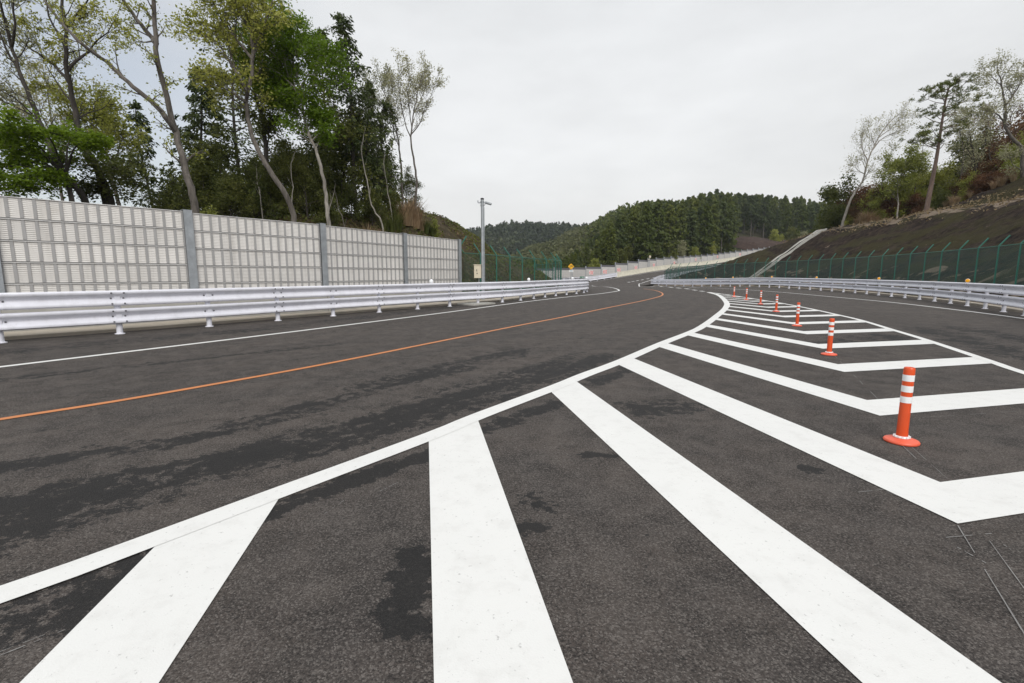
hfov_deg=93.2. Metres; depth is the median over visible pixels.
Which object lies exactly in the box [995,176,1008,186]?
grass tuft
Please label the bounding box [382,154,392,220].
bare sapling
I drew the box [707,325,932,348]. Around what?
chevron marking
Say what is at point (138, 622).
chevron marking
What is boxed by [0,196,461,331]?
noise wall
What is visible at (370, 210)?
evergreen tree
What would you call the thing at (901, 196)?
wood tree
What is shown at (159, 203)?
evergreen tree
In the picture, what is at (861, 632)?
chevron marking
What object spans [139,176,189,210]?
evergreen tree
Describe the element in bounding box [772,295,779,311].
flexible bollard
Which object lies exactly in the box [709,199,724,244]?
plantation conifer
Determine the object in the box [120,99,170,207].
conifer tree
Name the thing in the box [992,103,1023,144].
thin tree
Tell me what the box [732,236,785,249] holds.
soil mound
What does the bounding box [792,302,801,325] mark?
flexible bollard
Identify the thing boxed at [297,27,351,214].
conifer tree
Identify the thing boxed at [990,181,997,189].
grass tuft
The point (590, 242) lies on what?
plantation conifer
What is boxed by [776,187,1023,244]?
slope weeds
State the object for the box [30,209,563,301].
hillside
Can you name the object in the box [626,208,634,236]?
plantation conifer
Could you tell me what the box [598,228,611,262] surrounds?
plantation conifer
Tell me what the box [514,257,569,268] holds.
roadside scrub
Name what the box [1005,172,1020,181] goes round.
grass tuft
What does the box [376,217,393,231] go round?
grass tuft
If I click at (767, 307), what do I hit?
chevron marking
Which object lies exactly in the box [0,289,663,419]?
line
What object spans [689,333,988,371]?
chevron marking
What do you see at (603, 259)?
broadleaf tree
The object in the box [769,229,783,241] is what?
broadleaf tree
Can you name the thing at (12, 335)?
kerb
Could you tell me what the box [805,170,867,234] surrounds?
wood tree
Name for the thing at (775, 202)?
plantation conifer
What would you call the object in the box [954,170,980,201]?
wood tree
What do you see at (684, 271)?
chain link fence
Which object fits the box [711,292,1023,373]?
gore line
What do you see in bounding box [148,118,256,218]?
evergreen tree
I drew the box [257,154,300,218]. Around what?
evergreen tree
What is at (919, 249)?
netting moss
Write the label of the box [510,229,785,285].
wooded hill
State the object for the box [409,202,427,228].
grass tuft
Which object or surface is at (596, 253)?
plantation conifer
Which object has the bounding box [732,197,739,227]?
plantation conifer
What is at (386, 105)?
conifer tree
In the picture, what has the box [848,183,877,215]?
wood tree
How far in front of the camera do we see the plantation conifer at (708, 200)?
164.67 m
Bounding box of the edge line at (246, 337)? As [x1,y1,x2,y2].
[0,286,619,366]
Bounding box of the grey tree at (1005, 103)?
[951,48,1023,177]
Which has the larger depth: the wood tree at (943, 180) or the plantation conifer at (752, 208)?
the plantation conifer at (752, 208)
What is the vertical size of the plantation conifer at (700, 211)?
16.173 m
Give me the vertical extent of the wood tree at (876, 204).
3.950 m
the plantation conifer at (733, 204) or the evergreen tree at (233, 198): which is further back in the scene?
the plantation conifer at (733, 204)
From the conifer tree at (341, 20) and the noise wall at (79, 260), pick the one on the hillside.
the conifer tree at (341, 20)
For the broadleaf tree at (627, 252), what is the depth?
117.60 m
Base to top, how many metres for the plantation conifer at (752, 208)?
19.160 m
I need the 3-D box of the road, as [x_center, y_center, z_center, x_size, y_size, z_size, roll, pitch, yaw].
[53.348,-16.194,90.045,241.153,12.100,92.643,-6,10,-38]
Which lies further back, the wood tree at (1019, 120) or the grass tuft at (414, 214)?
the wood tree at (1019, 120)
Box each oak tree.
[0,0,89,202]
[0,0,139,204]
[43,0,208,248]
[226,49,307,217]
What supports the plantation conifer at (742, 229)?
on the wooded hill
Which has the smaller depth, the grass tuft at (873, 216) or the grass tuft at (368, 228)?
the grass tuft at (368, 228)
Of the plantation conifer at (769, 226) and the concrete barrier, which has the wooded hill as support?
the plantation conifer at (769, 226)
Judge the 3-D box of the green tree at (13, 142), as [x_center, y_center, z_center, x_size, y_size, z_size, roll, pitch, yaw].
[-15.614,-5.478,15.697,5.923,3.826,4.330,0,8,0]
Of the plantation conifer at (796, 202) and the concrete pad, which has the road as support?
the concrete pad
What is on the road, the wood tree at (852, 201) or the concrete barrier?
the concrete barrier
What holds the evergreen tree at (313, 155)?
on the hillside
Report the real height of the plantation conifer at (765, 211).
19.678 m
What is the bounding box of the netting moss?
[720,215,1023,282]
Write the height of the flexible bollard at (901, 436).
0.648 m
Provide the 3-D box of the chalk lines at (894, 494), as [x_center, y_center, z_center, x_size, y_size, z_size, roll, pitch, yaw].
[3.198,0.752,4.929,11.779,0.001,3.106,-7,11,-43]
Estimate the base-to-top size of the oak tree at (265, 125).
8.372 m
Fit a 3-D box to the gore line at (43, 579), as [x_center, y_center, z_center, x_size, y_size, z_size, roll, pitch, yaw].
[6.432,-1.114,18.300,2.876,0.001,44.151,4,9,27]
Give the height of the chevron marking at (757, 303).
0.001 m
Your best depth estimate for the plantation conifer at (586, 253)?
129.10 m
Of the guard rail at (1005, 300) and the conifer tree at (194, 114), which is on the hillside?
the conifer tree at (194, 114)
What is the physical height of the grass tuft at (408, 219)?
1.528 m
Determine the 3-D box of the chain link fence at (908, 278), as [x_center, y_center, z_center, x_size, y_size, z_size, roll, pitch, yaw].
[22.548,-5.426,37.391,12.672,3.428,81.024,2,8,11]
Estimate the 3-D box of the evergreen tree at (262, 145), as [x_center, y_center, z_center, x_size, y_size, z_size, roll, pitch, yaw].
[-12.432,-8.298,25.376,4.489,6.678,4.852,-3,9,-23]
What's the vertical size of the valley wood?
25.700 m
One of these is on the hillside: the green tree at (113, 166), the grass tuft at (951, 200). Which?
the green tree at (113, 166)
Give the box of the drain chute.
[749,228,826,277]
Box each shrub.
[200,200,216,214]
[385,182,404,215]
[429,215,440,237]
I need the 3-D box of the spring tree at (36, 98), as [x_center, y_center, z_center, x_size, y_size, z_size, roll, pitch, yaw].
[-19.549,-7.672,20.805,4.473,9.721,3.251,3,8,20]
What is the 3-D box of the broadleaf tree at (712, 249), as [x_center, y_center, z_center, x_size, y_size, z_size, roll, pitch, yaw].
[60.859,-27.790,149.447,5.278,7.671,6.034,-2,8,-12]
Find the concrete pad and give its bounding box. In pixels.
[457,302,494,305]
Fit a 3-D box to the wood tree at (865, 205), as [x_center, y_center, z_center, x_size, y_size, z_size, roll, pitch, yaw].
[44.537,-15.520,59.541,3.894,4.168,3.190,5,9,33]
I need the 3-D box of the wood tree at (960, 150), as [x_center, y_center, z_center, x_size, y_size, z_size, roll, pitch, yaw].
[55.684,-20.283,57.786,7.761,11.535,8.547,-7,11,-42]
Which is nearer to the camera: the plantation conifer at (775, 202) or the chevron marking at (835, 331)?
the chevron marking at (835, 331)
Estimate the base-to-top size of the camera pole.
5.538 m
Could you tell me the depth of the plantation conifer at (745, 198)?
230.40 m
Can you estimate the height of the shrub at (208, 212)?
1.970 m
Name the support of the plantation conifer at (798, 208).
on the wooded hill
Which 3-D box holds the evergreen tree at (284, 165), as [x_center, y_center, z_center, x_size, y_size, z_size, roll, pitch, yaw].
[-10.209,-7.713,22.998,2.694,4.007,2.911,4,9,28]
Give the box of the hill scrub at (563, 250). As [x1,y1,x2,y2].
[521,223,599,268]
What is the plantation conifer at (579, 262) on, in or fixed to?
on the wooded hill
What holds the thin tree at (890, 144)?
on the slope
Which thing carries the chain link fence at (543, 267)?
on the hillside
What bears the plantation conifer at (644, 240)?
on the wooded hill
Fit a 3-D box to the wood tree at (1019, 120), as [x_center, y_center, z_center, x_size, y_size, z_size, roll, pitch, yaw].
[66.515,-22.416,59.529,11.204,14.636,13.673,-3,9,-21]
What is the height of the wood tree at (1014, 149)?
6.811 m
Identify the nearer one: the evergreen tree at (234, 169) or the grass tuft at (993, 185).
the evergreen tree at (234, 169)
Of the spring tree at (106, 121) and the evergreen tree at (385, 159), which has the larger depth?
the evergreen tree at (385, 159)
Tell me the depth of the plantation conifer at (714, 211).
149.13 m
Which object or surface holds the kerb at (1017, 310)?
on the road
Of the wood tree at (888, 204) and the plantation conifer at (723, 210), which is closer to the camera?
the wood tree at (888, 204)
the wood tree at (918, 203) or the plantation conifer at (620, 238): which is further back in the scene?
the plantation conifer at (620, 238)
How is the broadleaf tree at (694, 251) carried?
on the wooded hill
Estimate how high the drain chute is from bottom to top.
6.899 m
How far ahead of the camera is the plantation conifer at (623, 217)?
148.31 m
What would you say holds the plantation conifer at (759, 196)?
on the wooded hill
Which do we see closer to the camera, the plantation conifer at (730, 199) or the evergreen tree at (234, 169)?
the evergreen tree at (234, 169)
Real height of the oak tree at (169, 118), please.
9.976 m
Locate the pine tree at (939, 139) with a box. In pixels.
[897,71,993,211]
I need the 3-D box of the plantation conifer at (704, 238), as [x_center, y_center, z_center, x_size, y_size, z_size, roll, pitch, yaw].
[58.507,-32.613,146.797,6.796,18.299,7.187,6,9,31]
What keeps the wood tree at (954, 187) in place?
on the slope
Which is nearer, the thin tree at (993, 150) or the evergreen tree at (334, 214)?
the evergreen tree at (334, 214)
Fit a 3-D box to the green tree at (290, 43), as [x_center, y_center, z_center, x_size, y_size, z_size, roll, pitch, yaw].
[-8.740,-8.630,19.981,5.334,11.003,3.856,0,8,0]
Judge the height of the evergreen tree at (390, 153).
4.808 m
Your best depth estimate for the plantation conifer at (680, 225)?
138.04 m
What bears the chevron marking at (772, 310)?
on the road
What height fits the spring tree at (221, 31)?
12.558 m
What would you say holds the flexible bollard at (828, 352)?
on the road
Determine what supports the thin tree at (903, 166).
on the slope
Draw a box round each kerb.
[4,290,579,339]
[653,285,1022,312]
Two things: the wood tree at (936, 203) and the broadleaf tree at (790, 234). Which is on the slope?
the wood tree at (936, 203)
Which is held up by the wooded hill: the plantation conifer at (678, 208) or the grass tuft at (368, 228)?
the plantation conifer at (678, 208)
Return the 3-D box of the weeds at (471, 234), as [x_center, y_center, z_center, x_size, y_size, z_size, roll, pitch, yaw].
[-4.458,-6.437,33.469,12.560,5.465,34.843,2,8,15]
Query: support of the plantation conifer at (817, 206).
on the wooded hill
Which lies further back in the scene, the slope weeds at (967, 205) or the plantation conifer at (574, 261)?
the plantation conifer at (574, 261)
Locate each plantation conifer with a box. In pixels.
[563,256,570,267]
[572,252,578,266]
[577,256,583,267]
[582,242,590,267]
[588,238,592,248]
[589,252,594,263]
[592,239,600,258]
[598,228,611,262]
[602,223,618,264]
[613,217,627,250]
[615,215,627,247]
[624,210,641,261]
[624,213,639,250]
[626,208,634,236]
[629,209,641,247]
[633,203,656,259]
[636,213,656,260]
[651,199,670,257]
[662,204,680,256]
[664,203,668,211]
[669,205,683,253]
[672,208,689,252]
[676,201,686,214]
[685,196,700,254]
[685,210,700,250]
[693,199,699,231]
[694,203,714,254]
[697,193,703,206]
[697,207,703,250]
[702,197,712,218]
[702,203,721,250]
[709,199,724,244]
[714,189,720,200]
[717,201,729,252]
[717,203,736,252]
[728,196,738,244]
[730,205,738,233]
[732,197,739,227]
[732,201,737,243]
[734,195,743,233]
[735,192,741,214]
[739,195,750,232]
[740,192,749,234]
[743,195,759,235]
[748,195,761,235]
[753,194,761,231]
[757,196,770,237]
[757,200,766,232]
[764,201,775,237]
[766,196,778,230]
[771,209,782,232]
[778,198,785,232]
[779,198,791,231]
[779,203,793,239]
[791,199,798,218]
[793,203,804,231]
[795,204,809,235]
[805,204,812,228]
[805,207,816,232]
[814,204,819,217]
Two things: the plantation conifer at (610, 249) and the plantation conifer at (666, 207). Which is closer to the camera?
the plantation conifer at (610, 249)
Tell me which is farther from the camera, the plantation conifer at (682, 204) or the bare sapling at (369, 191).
the plantation conifer at (682, 204)
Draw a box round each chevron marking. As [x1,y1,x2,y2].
[20,499,277,682]
[429,421,572,682]
[552,382,1000,682]
[620,359,1023,522]
[661,343,1023,415]
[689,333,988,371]
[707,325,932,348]
[716,318,891,333]
[722,313,862,323]
[728,309,838,316]
[729,306,816,311]
[730,301,781,303]
[730,303,796,307]
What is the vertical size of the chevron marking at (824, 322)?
0.001 m
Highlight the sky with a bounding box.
[0,0,1023,229]
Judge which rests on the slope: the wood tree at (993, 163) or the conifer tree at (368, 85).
the wood tree at (993, 163)
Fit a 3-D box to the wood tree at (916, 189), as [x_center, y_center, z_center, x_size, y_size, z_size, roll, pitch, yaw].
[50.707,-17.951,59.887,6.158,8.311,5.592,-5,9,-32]
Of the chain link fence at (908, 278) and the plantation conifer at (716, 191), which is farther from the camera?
the plantation conifer at (716, 191)
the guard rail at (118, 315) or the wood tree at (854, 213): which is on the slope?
the wood tree at (854, 213)
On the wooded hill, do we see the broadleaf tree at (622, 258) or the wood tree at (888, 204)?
the broadleaf tree at (622, 258)
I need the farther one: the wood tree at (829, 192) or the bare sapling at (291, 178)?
the wood tree at (829, 192)
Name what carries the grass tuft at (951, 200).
on the slope
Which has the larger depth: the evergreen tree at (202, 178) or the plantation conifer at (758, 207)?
the plantation conifer at (758, 207)
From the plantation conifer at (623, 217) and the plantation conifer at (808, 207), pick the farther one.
the plantation conifer at (808, 207)
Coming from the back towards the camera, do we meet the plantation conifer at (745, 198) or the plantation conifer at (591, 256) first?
the plantation conifer at (745, 198)
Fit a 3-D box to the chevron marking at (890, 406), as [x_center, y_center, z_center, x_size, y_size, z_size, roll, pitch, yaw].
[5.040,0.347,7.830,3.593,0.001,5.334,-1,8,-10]
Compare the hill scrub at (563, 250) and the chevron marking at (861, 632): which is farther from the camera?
the hill scrub at (563, 250)
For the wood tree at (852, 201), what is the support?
on the slope
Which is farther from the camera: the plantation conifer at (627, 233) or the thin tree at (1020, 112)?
the plantation conifer at (627, 233)
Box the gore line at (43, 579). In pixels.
[0,292,729,602]
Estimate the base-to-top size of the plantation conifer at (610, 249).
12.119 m
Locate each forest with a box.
[466,219,591,254]
[578,198,765,246]
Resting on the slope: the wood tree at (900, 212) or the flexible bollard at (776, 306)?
the wood tree at (900, 212)
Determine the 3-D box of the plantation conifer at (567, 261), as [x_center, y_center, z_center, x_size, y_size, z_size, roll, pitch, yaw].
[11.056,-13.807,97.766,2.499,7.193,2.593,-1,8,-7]
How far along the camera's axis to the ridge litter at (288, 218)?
23.44 m
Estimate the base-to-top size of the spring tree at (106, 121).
7.386 m
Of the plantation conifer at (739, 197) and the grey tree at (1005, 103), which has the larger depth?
the plantation conifer at (739, 197)
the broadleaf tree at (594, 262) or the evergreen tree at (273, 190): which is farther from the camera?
the broadleaf tree at (594, 262)
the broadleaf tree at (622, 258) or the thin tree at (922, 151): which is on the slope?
the thin tree at (922, 151)
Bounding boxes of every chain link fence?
[461,236,561,291]
[664,235,1023,284]
[666,264,716,278]
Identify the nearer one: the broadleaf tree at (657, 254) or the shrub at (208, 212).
the shrub at (208, 212)
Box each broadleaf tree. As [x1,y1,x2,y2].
[588,258,600,266]
[598,255,607,266]
[613,248,627,262]
[623,245,634,260]
[646,244,661,258]
[667,251,677,263]
[673,240,687,256]
[688,247,700,255]
[703,239,717,254]
[716,236,734,253]
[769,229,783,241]
[783,226,800,240]
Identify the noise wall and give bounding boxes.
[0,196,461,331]
[535,248,765,281]
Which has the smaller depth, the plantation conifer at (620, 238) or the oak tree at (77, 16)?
the oak tree at (77, 16)
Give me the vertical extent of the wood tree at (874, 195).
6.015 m
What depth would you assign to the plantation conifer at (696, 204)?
168.34 m
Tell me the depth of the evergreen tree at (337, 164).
24.84 m
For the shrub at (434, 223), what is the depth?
28.76 m
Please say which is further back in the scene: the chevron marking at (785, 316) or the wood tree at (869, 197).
the wood tree at (869, 197)
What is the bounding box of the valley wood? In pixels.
[503,238,568,260]
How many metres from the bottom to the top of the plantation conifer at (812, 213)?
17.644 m
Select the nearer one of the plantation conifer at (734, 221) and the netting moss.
the netting moss
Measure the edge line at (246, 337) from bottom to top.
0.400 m
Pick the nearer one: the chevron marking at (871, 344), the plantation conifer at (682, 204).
the chevron marking at (871, 344)
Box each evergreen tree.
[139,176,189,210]
[141,189,171,209]
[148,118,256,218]
[165,155,238,216]
[202,151,260,217]
[204,169,261,217]
[232,153,286,219]
[234,116,313,218]
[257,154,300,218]
[268,115,355,214]
[274,136,315,212]
[274,149,335,218]
[304,88,389,218]
[309,186,345,226]
[330,120,402,209]
[335,176,368,221]
[359,188,391,225]
[375,145,407,205]
[394,165,424,204]
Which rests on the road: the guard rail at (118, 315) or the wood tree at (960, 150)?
the guard rail at (118, 315)
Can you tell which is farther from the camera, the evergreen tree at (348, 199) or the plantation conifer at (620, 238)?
the plantation conifer at (620, 238)
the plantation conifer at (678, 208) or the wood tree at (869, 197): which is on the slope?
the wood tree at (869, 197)
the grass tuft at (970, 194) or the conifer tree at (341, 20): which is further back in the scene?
the grass tuft at (970, 194)
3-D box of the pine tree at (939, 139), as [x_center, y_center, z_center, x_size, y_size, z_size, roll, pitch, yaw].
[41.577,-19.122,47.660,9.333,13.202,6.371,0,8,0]
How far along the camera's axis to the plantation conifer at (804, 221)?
203.87 m
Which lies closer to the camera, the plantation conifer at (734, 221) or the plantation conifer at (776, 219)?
the plantation conifer at (734, 221)
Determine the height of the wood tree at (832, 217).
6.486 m
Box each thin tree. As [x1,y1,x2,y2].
[867,142,902,189]
[872,141,933,217]
[912,127,935,193]
[935,102,1001,174]
[939,107,986,187]
[972,102,1011,163]
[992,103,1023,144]
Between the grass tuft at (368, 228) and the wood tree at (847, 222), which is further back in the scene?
the wood tree at (847, 222)
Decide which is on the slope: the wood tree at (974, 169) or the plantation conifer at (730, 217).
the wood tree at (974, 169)
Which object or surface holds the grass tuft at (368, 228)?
on the hillside
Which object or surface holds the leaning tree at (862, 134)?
on the slope
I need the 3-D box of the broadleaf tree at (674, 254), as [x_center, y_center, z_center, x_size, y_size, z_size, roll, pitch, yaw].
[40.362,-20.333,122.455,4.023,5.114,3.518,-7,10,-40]
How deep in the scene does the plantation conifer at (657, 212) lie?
124.73 m
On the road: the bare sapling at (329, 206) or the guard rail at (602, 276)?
the guard rail at (602, 276)
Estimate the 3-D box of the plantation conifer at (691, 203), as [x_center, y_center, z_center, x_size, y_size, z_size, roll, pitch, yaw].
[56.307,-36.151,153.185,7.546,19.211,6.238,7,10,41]
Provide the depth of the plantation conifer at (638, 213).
135.09 m
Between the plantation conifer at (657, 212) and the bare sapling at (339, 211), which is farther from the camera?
the plantation conifer at (657, 212)
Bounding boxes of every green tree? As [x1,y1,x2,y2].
[0,103,118,201]
[38,140,163,206]
[228,0,358,225]
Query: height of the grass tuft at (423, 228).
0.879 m
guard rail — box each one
[0,277,588,342]
[571,273,616,281]
[651,276,1023,315]
[653,265,717,281]
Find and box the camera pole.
[474,198,491,299]
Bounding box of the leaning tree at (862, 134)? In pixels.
[839,94,921,226]
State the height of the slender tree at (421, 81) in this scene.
9.980 m
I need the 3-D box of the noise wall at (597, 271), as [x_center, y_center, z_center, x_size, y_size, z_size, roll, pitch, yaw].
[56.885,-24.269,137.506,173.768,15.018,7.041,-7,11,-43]
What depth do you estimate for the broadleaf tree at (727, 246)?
160.59 m
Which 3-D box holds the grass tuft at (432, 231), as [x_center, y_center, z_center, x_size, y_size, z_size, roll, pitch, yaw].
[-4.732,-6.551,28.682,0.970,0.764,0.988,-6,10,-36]
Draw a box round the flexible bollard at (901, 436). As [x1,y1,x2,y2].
[883,367,920,446]
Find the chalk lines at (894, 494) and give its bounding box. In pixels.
[0,356,1023,654]
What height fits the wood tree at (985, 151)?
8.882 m
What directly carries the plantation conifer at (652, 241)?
on the wooded hill
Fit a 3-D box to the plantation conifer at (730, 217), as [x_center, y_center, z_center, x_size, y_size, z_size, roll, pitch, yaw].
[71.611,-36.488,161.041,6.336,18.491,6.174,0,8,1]
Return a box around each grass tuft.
[353,221,378,230]
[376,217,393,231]
[382,214,403,231]
[389,199,418,226]
[390,208,407,230]
[398,192,424,225]
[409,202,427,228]
[418,217,427,230]
[421,221,432,233]
[429,226,435,236]
[857,211,873,223]
[860,209,880,221]
[867,211,879,220]
[946,193,962,205]
[965,191,973,197]
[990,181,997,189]
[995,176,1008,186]
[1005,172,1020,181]
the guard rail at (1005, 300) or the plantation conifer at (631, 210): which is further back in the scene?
the plantation conifer at (631, 210)
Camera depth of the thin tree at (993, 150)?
51.27 m
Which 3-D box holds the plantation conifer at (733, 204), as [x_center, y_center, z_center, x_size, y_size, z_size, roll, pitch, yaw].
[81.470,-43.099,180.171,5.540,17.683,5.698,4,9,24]
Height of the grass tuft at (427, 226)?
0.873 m
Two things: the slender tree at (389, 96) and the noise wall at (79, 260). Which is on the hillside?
the slender tree at (389, 96)
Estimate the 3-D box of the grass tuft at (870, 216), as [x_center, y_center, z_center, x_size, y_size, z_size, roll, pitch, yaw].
[42.510,-14.905,58.042,2.717,2.071,3.137,-3,9,-24]
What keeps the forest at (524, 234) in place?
on the far hills
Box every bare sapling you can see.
[256,168,262,218]
[288,148,296,200]
[326,184,335,225]
[334,193,346,226]
[360,128,383,231]
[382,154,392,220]
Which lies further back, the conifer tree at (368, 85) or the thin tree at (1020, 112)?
the thin tree at (1020, 112)
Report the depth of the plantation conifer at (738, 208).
213.48 m
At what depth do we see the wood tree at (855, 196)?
65.84 m
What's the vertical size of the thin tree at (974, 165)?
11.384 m
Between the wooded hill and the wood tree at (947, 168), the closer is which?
the wood tree at (947, 168)
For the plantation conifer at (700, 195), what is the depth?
187.60 m
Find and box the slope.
[656,177,1023,308]
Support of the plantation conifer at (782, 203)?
on the wooded hill
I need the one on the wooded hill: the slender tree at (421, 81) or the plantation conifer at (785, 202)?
the plantation conifer at (785, 202)
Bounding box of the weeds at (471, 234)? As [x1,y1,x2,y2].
[262,207,551,282]
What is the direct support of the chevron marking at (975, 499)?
on the road
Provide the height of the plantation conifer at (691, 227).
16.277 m
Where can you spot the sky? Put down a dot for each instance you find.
(571, 111)
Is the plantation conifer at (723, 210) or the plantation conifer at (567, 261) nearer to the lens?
the plantation conifer at (567, 261)
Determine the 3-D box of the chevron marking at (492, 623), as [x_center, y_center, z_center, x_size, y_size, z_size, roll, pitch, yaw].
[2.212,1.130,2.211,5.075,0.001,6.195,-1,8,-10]
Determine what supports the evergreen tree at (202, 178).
on the hillside
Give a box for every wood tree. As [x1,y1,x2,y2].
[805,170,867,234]
[811,198,849,232]
[831,198,863,227]
[840,181,887,206]
[844,216,856,224]
[845,205,861,224]
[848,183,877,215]
[852,187,884,216]
[856,198,892,222]
[857,185,889,212]
[862,196,889,219]
[871,194,903,218]
[873,176,911,218]
[884,168,935,217]
[902,191,925,216]
[913,170,949,196]
[916,163,959,201]
[922,158,960,199]
[923,186,955,209]
[940,119,1004,182]
[942,158,970,182]
[946,177,965,195]
[952,168,987,196]
[953,134,1019,176]
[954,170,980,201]
[957,161,988,180]
[962,171,998,198]
[964,159,1007,192]
[988,166,1019,187]
[994,130,1023,186]
[1000,107,1023,141]
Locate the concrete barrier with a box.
[615,256,740,277]
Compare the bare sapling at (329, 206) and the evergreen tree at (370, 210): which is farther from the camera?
the evergreen tree at (370, 210)
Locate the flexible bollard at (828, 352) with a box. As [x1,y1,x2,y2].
[821,318,836,355]
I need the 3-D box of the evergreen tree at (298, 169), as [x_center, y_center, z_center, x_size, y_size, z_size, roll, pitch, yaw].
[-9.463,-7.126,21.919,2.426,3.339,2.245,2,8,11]
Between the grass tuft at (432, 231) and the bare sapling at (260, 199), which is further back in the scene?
the grass tuft at (432, 231)
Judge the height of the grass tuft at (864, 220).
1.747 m
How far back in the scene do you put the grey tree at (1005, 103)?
41.64 m
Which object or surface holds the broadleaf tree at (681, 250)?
on the wooded hill
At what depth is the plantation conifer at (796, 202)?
236.63 m
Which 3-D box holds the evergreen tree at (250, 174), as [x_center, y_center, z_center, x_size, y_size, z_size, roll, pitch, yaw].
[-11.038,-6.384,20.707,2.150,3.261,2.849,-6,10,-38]
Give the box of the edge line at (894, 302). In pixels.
[639,280,1023,318]
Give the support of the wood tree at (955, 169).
on the slope
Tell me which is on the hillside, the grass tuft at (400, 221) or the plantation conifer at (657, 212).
the grass tuft at (400, 221)
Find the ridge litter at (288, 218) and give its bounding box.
[12,204,422,245]
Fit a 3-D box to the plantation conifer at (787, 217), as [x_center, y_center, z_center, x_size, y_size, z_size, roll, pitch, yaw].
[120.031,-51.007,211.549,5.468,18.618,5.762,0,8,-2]
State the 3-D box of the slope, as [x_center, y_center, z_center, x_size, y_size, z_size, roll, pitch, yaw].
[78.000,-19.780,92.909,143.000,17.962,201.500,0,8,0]
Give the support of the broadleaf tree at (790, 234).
on the wooded hill
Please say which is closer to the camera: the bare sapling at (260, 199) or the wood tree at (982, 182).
the bare sapling at (260, 199)
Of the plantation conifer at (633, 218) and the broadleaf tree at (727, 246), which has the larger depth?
the broadleaf tree at (727, 246)
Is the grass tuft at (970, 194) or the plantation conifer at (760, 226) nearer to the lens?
the grass tuft at (970, 194)
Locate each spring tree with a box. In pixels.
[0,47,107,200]
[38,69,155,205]
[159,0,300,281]
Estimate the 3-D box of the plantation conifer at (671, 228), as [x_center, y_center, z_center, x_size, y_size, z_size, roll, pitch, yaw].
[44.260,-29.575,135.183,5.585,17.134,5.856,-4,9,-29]
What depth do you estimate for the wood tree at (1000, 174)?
47.25 m
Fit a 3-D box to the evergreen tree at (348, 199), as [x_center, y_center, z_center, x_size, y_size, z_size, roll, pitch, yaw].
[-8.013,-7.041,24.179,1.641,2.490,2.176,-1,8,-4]
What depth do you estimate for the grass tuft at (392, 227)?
25.73 m
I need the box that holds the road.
[0,262,1023,682]
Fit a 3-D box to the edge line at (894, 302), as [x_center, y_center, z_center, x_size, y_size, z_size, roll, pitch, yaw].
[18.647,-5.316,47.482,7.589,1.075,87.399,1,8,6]
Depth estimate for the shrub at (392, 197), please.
27.03 m
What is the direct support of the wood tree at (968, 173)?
on the slope
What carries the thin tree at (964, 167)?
on the slope
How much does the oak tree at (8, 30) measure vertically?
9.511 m
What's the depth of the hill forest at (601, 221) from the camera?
238.92 m
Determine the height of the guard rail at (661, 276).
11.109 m
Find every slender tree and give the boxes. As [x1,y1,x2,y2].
[353,58,408,203]
[381,47,448,210]
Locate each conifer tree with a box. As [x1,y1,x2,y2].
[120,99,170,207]
[138,65,236,210]
[188,6,271,171]
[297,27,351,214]
[324,11,382,217]
[336,78,403,206]
[358,99,415,208]
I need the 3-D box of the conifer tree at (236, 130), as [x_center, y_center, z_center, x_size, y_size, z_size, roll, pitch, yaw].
[-15.562,-11.270,27.224,4.340,15.820,4.604,0,8,0]
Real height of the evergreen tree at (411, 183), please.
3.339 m

